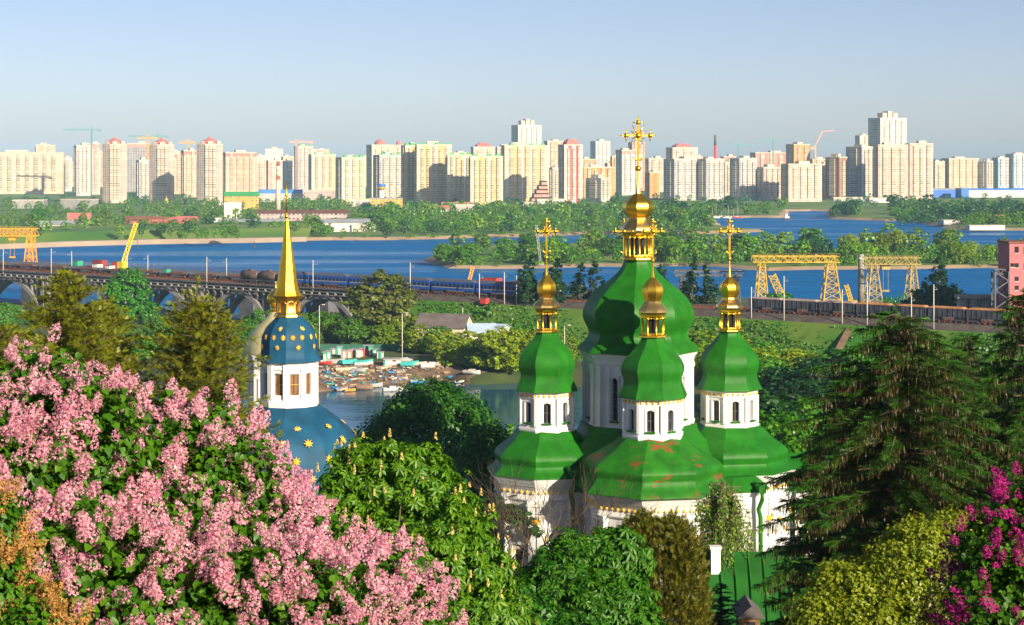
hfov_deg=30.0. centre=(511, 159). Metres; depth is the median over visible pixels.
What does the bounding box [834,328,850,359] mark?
dirt path
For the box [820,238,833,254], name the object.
tree
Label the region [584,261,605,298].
poplar tree
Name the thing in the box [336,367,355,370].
boat
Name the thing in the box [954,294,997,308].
silo building
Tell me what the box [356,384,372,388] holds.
boat
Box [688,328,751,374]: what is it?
tree
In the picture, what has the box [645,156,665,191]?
apartment tower
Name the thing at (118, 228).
tree
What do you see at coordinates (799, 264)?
bush
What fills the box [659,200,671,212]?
tree
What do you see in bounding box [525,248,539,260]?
tree
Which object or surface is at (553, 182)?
apartment tower
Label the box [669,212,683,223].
tree
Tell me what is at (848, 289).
jib crane
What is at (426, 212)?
tree
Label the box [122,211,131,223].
tree
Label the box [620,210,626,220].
tree
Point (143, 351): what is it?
tree
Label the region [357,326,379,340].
tree
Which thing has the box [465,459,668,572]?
bare tree
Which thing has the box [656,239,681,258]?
tree
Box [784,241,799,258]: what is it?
tree
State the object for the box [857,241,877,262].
tree
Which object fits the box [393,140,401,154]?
apartment tower
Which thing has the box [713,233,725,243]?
tree
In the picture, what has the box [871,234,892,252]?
tree
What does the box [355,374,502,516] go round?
tree
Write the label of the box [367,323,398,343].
tree
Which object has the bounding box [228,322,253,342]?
tree
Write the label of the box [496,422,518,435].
tree
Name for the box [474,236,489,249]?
tree
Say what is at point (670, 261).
bush
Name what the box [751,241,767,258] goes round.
tree
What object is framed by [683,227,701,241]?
tree
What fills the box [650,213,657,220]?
tree
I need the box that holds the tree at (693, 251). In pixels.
[688,246,701,259]
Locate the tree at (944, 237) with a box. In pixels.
[933,228,963,246]
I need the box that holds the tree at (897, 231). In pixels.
[889,229,908,253]
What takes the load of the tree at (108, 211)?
on the bank at (878, 212)
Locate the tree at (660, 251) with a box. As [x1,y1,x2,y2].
[654,243,668,261]
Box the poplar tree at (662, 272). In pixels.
[656,264,668,280]
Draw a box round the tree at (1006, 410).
[975,392,1021,470]
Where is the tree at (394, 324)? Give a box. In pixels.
[380,319,412,341]
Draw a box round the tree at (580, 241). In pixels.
[574,233,589,247]
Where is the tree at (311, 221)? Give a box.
[306,219,319,233]
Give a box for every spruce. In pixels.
[749,399,902,624]
[755,305,1023,624]
[771,365,905,618]
[855,346,1021,548]
[902,333,1020,514]
[933,287,1023,601]
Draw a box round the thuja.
[621,505,717,624]
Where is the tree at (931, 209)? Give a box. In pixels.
[926,205,945,217]
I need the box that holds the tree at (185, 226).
[182,218,195,232]
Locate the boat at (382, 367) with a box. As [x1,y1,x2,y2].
[377,365,388,369]
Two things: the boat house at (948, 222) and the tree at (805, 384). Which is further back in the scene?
the boat house at (948, 222)
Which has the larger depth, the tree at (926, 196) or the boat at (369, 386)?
the tree at (926, 196)
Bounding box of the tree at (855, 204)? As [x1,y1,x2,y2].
[851,200,861,214]
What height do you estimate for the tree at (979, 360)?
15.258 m
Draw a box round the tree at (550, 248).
[535,241,559,263]
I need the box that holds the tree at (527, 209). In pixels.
[518,203,531,214]
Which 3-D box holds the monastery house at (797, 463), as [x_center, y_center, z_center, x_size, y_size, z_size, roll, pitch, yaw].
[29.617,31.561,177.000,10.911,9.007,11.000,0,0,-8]
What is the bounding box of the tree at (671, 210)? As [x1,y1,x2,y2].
[664,207,681,218]
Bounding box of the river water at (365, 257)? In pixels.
[0,211,1023,318]
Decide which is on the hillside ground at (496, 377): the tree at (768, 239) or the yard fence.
the yard fence
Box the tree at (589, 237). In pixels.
[582,230,604,246]
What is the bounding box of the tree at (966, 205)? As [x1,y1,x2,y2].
[963,201,978,210]
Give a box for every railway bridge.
[0,257,433,320]
[0,270,422,324]
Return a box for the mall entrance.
[955,188,968,197]
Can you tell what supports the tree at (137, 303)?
on the hillside ground at (496, 377)
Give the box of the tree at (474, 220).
[468,215,484,231]
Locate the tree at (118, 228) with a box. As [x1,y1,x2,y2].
[115,222,125,236]
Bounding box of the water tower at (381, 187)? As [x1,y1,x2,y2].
[377,184,385,197]
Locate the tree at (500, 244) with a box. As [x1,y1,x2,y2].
[494,236,515,254]
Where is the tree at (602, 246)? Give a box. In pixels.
[595,236,622,255]
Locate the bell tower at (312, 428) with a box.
[231,181,364,619]
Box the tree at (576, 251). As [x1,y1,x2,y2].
[560,247,580,260]
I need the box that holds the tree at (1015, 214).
[1011,212,1021,222]
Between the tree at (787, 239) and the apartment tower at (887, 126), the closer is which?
the tree at (787, 239)
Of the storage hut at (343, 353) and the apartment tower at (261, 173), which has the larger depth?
the apartment tower at (261, 173)
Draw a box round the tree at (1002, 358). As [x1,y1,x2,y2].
[971,357,1022,402]
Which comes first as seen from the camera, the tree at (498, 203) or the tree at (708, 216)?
the tree at (708, 216)
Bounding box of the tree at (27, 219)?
[20,213,35,226]
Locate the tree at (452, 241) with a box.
[447,229,466,245]
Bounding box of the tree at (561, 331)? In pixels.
[524,326,563,337]
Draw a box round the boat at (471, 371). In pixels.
[463,369,479,373]
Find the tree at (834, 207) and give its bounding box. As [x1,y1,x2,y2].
[828,204,842,217]
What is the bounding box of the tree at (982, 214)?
[976,211,990,221]
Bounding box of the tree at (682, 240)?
[680,238,688,246]
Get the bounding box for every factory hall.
[128,219,148,223]
[149,216,198,223]
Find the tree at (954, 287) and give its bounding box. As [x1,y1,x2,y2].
[920,283,979,307]
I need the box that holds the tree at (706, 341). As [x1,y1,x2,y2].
[693,333,711,360]
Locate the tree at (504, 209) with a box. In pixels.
[501,205,511,215]
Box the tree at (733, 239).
[731,233,748,252]
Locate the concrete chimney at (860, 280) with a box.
[858,254,863,302]
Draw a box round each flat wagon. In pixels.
[0,262,8,267]
[9,263,40,268]
[39,264,68,269]
[69,266,100,272]
[99,267,128,273]
[131,269,160,275]
[159,271,188,277]
[189,272,221,278]
[219,274,242,280]
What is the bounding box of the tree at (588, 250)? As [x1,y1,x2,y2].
[584,246,598,259]
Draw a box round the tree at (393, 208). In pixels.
[390,206,400,217]
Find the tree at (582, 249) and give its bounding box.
[573,244,585,257]
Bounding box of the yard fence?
[320,344,466,350]
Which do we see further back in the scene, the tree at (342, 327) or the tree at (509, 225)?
the tree at (509, 225)
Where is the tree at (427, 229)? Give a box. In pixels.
[422,219,436,232]
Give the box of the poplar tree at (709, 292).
[699,265,721,304]
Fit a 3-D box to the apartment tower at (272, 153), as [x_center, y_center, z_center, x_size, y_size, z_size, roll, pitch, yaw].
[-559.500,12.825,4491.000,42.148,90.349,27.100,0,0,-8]
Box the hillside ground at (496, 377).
[0,289,1007,581]
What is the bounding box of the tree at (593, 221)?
[580,216,598,229]
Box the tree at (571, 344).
[557,333,578,358]
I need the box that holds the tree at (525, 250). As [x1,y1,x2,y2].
[514,240,543,261]
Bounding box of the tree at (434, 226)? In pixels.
[427,220,446,233]
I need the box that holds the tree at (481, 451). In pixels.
[450,415,510,529]
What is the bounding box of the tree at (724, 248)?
[713,241,728,257]
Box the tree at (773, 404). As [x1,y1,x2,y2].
[694,389,838,428]
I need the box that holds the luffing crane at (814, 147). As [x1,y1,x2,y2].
[811,130,834,163]
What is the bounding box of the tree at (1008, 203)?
[1000,199,1012,207]
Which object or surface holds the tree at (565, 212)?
on the bank at (878, 212)
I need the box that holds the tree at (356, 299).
[338,269,419,330]
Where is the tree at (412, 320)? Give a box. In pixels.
[391,315,417,334]
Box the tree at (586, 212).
[581,204,593,215]
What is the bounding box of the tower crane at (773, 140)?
[758,137,779,163]
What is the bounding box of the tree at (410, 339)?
[396,324,429,352]
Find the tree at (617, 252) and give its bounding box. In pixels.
[611,244,628,261]
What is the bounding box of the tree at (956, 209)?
[945,205,963,218]
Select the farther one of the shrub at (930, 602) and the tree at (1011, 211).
the tree at (1011, 211)
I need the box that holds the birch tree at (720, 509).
[688,480,764,573]
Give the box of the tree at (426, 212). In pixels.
[416,206,435,220]
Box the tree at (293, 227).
[289,223,299,230]
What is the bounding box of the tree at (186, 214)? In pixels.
[183,207,198,215]
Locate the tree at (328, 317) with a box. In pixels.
[309,311,343,340]
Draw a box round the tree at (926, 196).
[918,194,936,203]
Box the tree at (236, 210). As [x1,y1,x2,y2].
[231,208,244,218]
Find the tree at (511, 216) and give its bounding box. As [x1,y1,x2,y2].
[505,214,518,227]
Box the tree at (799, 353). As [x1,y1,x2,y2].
[754,347,837,378]
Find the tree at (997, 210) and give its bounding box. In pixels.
[989,203,1005,213]
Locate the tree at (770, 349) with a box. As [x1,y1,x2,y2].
[751,345,810,364]
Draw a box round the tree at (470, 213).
[462,210,475,217]
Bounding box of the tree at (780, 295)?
[762,291,795,298]
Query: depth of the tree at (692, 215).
1590.44 m
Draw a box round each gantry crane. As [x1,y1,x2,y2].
[0,227,39,261]
[674,269,744,301]
[751,254,841,300]
[862,255,921,302]
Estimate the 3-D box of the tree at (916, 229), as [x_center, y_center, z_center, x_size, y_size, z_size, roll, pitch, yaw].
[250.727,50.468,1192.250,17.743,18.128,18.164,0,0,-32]
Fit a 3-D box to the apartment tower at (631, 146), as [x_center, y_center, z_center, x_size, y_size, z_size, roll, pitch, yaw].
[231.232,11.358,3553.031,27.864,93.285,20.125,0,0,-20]
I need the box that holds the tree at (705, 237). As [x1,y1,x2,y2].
[701,230,719,249]
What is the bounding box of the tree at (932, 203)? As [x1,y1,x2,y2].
[922,199,939,209]
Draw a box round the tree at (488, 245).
[472,233,491,249]
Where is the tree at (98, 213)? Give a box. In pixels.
[92,206,103,218]
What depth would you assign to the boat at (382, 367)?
522.90 m
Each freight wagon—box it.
[748,297,782,311]
[785,298,819,313]
[819,300,856,315]
[856,302,892,317]
[892,304,929,318]
[928,306,967,321]
[967,307,1007,323]
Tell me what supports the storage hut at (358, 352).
on the hillside ground at (496, 377)
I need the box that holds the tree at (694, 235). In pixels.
[687,233,704,243]
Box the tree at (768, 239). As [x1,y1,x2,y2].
[766,233,788,253]
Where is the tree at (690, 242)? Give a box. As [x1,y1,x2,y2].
[687,236,704,244]
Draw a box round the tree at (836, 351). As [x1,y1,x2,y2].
[809,347,887,380]
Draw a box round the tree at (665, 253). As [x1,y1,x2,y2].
[663,247,678,259]
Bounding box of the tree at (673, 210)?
[665,206,684,214]
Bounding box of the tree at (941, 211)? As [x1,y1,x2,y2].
[934,205,945,219]
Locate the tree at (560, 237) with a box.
[549,234,567,242]
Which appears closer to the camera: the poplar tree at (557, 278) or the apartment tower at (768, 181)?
the poplar tree at (557, 278)
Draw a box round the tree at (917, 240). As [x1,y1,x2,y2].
[903,235,925,254]
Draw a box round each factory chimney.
[275,161,280,209]
[714,135,716,158]
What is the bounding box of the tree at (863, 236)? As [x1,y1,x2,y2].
[858,228,881,243]
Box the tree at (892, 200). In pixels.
[885,197,902,209]
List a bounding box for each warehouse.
[320,219,370,231]
[351,224,374,231]
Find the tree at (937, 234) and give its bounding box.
[932,228,959,248]
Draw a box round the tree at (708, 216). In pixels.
[700,212,713,222]
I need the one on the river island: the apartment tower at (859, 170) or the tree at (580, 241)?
the tree at (580, 241)
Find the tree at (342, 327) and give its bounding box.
[330,315,367,343]
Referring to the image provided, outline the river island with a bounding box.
[424,243,997,270]
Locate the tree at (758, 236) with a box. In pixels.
[754,230,775,243]
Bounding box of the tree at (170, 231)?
[165,220,177,234]
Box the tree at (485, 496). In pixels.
[384,477,543,569]
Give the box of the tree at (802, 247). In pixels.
[794,238,811,260]
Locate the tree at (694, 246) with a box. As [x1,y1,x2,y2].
[684,240,707,260]
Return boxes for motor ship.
[783,209,791,219]
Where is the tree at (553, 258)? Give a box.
[544,247,558,263]
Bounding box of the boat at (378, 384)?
[373,382,382,387]
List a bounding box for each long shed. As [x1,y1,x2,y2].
[217,219,284,221]
[257,210,347,220]
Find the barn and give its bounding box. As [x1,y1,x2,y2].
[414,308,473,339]
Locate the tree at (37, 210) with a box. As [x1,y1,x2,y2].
[28,207,49,219]
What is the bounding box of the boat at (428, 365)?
[418,362,434,367]
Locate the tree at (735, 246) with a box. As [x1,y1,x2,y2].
[731,243,744,258]
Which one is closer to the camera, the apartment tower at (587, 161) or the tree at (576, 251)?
the tree at (576, 251)
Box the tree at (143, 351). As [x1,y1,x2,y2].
[129,339,156,359]
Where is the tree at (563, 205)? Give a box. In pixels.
[555,202,570,215]
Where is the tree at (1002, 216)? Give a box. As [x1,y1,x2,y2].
[992,213,1010,224]
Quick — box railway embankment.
[378,290,1023,364]
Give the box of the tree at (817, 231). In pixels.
[803,228,826,247]
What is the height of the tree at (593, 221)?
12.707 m
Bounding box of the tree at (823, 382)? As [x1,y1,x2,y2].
[815,359,904,385]
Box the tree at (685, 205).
[679,202,689,211]
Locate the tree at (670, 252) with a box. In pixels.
[667,240,686,262]
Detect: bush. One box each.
[0,323,222,624]
[0,475,94,624]
[14,312,38,325]
[50,377,468,624]
[112,325,135,337]
[120,322,140,335]
[316,330,324,343]
[339,334,355,343]
[454,258,466,266]
[508,550,534,574]
[666,256,678,264]
[795,258,807,265]
[833,257,848,264]
[843,257,857,265]
[872,297,898,303]
[882,292,906,304]
[925,460,1023,624]
[940,258,951,264]
[974,259,985,265]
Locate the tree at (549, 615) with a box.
[508,574,611,624]
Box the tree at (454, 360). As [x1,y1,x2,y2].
[437,339,479,366]
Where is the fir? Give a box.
[708,583,739,624]
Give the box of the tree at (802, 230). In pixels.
[798,227,818,242]
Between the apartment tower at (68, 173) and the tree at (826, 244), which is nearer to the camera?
the tree at (826, 244)
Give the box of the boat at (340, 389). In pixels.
[336,386,347,390]
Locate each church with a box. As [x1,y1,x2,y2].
[246,281,276,407]
[487,117,795,622]
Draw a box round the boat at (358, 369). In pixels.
[351,368,365,371]
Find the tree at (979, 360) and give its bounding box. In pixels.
[963,357,1002,373]
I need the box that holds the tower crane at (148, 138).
[137,135,157,159]
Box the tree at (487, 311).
[474,302,500,319]
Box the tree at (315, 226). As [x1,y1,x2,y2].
[313,222,321,233]
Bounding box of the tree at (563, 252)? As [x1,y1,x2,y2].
[557,246,569,262]
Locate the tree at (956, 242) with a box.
[944,237,964,257]
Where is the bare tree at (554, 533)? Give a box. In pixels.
[449,452,622,566]
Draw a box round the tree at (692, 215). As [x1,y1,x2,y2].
[686,211,702,228]
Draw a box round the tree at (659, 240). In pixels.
[647,235,669,257]
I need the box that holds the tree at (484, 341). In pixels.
[470,324,529,371]
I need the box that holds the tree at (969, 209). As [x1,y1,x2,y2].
[963,207,975,219]
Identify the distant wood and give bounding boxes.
[0,196,361,233]
[8,191,1015,205]
[355,199,706,232]
[441,242,997,262]
[893,199,1023,224]
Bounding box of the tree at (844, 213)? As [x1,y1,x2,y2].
[837,202,851,216]
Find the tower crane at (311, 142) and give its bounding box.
[289,139,313,188]
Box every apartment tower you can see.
[0,150,64,193]
[35,143,55,151]
[65,152,71,190]
[72,161,73,186]
[74,143,90,195]
[86,142,99,194]
[100,151,102,186]
[102,137,126,202]
[126,141,149,191]
[136,157,148,199]
[149,137,173,202]
[174,152,180,193]
[181,148,196,196]
[197,136,222,204]
[223,150,256,194]
[256,157,266,191]
[265,147,282,159]
[266,158,282,188]
[281,155,293,160]
[283,156,293,188]
[294,144,312,189]
[308,149,335,189]
[313,148,329,153]
[335,155,365,203]
[364,156,365,186]
[366,139,392,196]
[373,152,400,197]
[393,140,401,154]
[401,143,416,203]
[415,141,451,203]
[446,152,472,201]
[468,153,502,205]
[471,143,494,155]
[495,144,504,155]
[501,142,548,201]
[511,119,540,144]
[544,139,563,167]
[549,166,557,198]
[558,139,582,203]
[583,157,594,166]
[583,165,614,198]
[586,174,609,201]
[590,139,609,166]
[610,151,615,191]
[615,148,640,194]
[628,141,644,190]
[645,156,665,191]
[645,170,659,197]
[663,155,697,200]
[666,143,697,158]
[698,157,723,200]
[720,154,735,161]
[724,159,729,195]
[730,156,756,199]
[750,151,785,166]
[757,164,780,200]
[781,161,821,201]
[786,142,809,163]
[810,157,824,163]
[821,162,824,197]
[825,154,847,199]
[846,145,872,198]
[855,134,867,145]
[868,111,906,146]
[873,142,907,199]
[904,141,932,198]
[933,160,944,187]
[941,157,978,187]
[978,159,992,187]
[992,156,1009,187]
[1006,153,1023,187]
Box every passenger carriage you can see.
[296,271,312,284]
[310,272,350,286]
[349,274,390,288]
[390,276,433,291]
[431,278,477,293]
[476,280,519,296]
[518,283,560,296]
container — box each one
[72,260,82,265]
[92,259,106,266]
[92,263,102,267]
[105,265,114,268]
[480,298,488,303]
[481,277,501,280]
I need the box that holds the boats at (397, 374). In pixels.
[318,363,449,386]
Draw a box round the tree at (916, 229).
[901,226,929,246]
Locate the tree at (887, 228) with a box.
[878,223,896,235]
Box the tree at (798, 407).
[764,399,843,446]
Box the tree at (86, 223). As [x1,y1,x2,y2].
[79,218,93,227]
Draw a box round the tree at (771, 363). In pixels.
[757,354,800,394]
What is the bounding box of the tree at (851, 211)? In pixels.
[843,203,855,216]
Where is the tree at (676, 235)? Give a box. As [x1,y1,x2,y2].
[664,232,681,243]
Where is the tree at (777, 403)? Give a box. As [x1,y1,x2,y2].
[759,394,822,414]
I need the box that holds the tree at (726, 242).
[719,235,733,255]
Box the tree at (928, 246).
[920,240,934,254]
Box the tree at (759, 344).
[744,335,784,359]
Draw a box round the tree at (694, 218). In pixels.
[679,214,697,228]
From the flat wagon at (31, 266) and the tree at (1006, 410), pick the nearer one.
the tree at (1006, 410)
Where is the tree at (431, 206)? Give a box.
[421,201,438,209]
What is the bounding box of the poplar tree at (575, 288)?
[568,262,587,299]
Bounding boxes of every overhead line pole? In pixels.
[479,273,483,302]
[504,272,507,303]
[751,287,751,317]
[783,277,787,319]
[842,289,845,323]
[867,281,870,324]
[933,284,937,328]
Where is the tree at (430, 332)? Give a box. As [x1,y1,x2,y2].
[417,325,457,352]
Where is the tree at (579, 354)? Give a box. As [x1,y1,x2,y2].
[573,339,583,357]
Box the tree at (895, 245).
[872,231,900,253]
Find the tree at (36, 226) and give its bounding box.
[33,224,43,235]
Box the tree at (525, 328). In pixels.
[499,322,535,345]
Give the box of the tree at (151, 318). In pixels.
[138,309,175,350]
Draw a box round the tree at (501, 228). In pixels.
[492,216,508,231]
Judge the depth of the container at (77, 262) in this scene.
766.59 m
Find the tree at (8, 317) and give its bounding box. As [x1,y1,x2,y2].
[0,302,21,325]
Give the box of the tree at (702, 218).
[698,212,710,225]
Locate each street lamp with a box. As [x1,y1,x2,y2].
[319,304,324,348]
[402,312,407,361]
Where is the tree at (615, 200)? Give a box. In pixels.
[606,197,622,212]
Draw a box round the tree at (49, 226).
[42,220,52,230]
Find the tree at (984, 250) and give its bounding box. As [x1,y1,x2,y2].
[979,244,995,262]
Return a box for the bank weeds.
[417,300,1023,373]
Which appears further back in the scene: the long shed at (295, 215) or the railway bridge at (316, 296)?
the long shed at (295, 215)
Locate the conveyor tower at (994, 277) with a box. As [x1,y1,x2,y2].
[991,268,1009,308]
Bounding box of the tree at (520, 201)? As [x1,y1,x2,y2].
[514,199,525,206]
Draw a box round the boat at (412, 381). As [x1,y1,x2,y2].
[410,379,423,383]
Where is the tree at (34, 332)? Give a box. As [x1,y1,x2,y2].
[21,329,44,350]
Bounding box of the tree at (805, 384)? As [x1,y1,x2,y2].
[782,370,888,403]
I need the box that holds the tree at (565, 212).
[560,208,571,217]
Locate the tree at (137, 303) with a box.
[101,267,161,323]
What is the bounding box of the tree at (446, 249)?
[434,243,454,263]
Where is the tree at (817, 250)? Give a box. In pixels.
[804,236,827,263]
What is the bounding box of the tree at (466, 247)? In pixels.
[457,242,481,263]
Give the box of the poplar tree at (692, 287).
[679,260,702,303]
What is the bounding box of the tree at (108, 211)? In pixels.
[102,207,113,221]
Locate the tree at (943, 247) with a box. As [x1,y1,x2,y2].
[935,243,949,256]
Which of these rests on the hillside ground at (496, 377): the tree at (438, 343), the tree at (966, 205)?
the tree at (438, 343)
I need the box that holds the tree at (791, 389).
[770,385,829,401]
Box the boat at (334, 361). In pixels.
[327,358,344,363]
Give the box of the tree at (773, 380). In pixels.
[758,357,845,394]
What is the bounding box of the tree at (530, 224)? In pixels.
[526,218,540,231]
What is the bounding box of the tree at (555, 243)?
[548,236,566,246]
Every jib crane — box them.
[117,222,138,268]
[468,267,474,279]
[535,225,543,264]
[768,273,785,296]
[844,284,857,302]
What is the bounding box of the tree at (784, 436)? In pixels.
[758,408,820,452]
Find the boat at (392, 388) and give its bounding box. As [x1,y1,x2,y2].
[382,386,402,391]
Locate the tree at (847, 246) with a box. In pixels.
[837,237,857,262]
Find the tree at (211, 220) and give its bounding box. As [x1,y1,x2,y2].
[201,211,215,223]
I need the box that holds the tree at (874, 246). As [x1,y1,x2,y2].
[859,242,876,256]
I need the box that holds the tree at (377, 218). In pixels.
[368,214,383,229]
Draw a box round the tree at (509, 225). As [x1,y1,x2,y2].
[500,218,513,231]
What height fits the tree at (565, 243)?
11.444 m
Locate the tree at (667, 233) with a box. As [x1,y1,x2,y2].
[658,232,674,242]
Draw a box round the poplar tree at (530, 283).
[513,255,539,306]
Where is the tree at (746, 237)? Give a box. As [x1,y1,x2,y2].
[737,232,759,254]
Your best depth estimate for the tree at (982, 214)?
1677.86 m
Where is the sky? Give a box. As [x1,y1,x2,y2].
[0,0,1023,162]
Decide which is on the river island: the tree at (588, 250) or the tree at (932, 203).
the tree at (588, 250)
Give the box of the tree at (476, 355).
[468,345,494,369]
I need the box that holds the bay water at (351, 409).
[126,380,581,447]
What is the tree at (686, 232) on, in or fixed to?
on the river island
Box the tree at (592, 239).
[582,232,597,248]
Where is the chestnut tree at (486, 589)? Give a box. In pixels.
[299,428,539,624]
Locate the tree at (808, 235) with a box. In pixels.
[796,232,821,259]
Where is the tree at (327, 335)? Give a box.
[318,320,343,341]
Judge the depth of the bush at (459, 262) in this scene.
1054.58 m
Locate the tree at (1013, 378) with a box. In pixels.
[992,362,1022,408]
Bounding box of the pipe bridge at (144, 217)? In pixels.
[125,216,163,224]
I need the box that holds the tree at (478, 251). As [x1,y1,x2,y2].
[461,245,483,263]
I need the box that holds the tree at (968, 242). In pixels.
[959,240,979,256]
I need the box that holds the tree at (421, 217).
[418,215,431,228]
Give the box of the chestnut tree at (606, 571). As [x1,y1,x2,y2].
[515,524,668,624]
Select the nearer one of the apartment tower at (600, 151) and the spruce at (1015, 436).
the spruce at (1015, 436)
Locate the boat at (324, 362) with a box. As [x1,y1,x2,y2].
[317,360,331,364]
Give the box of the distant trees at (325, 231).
[1,195,1023,239]
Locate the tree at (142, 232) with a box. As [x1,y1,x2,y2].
[137,223,146,236]
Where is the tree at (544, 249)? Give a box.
[541,244,562,258]
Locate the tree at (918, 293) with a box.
[900,281,962,306]
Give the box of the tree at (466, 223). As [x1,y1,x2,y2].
[460,215,470,229]
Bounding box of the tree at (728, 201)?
[719,196,736,209]
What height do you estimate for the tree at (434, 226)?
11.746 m
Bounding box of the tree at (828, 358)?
[804,348,857,371]
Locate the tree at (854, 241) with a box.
[848,240,860,250]
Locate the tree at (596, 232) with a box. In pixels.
[588,231,604,242]
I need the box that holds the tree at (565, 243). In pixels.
[553,240,569,249]
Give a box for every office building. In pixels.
[224,192,258,208]
[351,199,369,206]
[370,198,402,206]
[528,180,549,201]
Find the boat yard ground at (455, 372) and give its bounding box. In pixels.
[318,361,487,391]
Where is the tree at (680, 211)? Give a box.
[675,209,688,221]
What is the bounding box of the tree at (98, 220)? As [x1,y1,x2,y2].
[93,215,108,225]
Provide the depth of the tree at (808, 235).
1112.83 m
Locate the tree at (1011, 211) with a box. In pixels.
[1007,209,1021,222]
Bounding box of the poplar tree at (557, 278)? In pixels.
[541,258,569,302]
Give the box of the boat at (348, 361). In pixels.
[338,359,356,363]
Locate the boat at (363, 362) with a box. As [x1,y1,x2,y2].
[353,359,372,365]
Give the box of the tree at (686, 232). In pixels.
[675,229,696,243]
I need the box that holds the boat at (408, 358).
[401,356,413,361]
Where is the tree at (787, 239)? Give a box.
[775,231,794,252]
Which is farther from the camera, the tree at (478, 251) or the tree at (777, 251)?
the tree at (777, 251)
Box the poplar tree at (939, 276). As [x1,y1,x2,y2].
[924,255,947,293]
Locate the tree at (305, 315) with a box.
[302,311,329,331]
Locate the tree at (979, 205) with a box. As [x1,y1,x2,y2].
[972,201,988,210]
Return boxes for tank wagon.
[240,269,260,282]
[259,270,277,283]
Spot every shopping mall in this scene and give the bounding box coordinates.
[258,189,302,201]
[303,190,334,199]
[535,199,563,204]
[933,188,954,197]
[969,188,1023,197]
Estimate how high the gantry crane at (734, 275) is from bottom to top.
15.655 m
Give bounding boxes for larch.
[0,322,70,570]
[3,266,153,500]
[62,294,161,469]
[120,274,292,624]
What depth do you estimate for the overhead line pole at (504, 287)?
587.36 m
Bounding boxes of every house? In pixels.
[37,221,75,225]
[67,213,91,224]
[432,205,449,214]
[454,204,474,212]
[465,323,496,346]
[496,324,510,333]
[676,545,808,624]
[787,451,882,552]
[938,219,960,224]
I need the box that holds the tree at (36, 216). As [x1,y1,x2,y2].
[29,210,44,225]
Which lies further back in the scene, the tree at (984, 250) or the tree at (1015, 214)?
the tree at (1015, 214)
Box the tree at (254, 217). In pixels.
[245,212,261,224]
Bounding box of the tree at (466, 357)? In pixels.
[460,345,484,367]
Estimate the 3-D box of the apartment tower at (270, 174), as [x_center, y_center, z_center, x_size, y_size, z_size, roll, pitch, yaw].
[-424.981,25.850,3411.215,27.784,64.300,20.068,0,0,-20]
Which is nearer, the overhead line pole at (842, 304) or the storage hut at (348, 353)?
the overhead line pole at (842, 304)
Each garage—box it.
[12,199,47,207]
[60,199,98,209]
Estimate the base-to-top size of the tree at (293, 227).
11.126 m
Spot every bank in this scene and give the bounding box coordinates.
[0,173,1023,240]
[0,221,313,248]
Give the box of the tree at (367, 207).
[362,203,375,212]
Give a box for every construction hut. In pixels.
[831,197,863,200]
[867,197,889,202]
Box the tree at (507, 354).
[479,328,535,370]
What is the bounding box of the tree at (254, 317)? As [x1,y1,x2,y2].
[242,307,269,329]
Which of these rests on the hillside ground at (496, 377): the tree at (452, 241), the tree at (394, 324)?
the tree at (394, 324)
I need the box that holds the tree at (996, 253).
[992,245,997,262]
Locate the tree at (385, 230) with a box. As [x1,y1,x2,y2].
[379,222,393,237]
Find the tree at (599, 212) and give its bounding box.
[587,206,603,217]
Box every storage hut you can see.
[322,351,328,359]
[325,350,331,358]
[330,348,336,354]
[337,346,342,354]
[341,349,345,357]
[346,349,351,357]
[351,348,357,355]
[355,349,360,356]
[359,347,365,356]
[363,344,369,353]
[367,345,373,354]
[372,348,378,356]
[376,351,384,357]
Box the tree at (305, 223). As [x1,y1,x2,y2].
[301,221,310,227]
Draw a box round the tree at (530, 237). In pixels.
[518,232,542,246]
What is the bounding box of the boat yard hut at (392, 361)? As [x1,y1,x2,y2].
[382,357,400,365]
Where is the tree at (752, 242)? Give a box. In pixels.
[735,235,761,260]
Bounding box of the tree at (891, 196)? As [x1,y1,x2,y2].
[887,194,905,205]
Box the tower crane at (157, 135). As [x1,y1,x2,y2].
[128,133,167,137]
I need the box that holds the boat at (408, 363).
[401,360,418,365]
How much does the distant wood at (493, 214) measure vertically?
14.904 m
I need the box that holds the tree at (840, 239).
[837,233,859,244]
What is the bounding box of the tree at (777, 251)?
[764,242,781,260]
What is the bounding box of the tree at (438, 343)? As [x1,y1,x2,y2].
[426,328,478,364]
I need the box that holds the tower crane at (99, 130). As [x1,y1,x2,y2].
[63,126,100,195]
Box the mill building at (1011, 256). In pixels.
[997,240,1023,308]
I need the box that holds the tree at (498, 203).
[490,200,506,207]
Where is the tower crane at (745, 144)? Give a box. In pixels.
[732,142,752,157]
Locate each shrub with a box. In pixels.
[779,504,1003,624]
[915,579,971,624]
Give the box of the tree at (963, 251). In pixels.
[947,243,978,263]
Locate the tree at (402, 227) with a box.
[398,221,408,233]
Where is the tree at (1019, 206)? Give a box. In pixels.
[1015,202,1023,212]
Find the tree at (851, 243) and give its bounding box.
[841,239,860,250]
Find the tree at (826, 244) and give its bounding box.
[811,237,833,260]
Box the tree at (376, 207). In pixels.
[368,206,385,214]
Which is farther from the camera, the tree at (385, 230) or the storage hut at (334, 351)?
the tree at (385, 230)
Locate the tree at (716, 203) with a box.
[709,199,724,212]
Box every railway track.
[0,268,1013,325]
[5,268,993,322]
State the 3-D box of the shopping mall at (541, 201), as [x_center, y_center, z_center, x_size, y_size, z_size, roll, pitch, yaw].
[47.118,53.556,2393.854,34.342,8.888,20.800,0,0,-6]
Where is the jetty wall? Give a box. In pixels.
[966,225,1004,229]

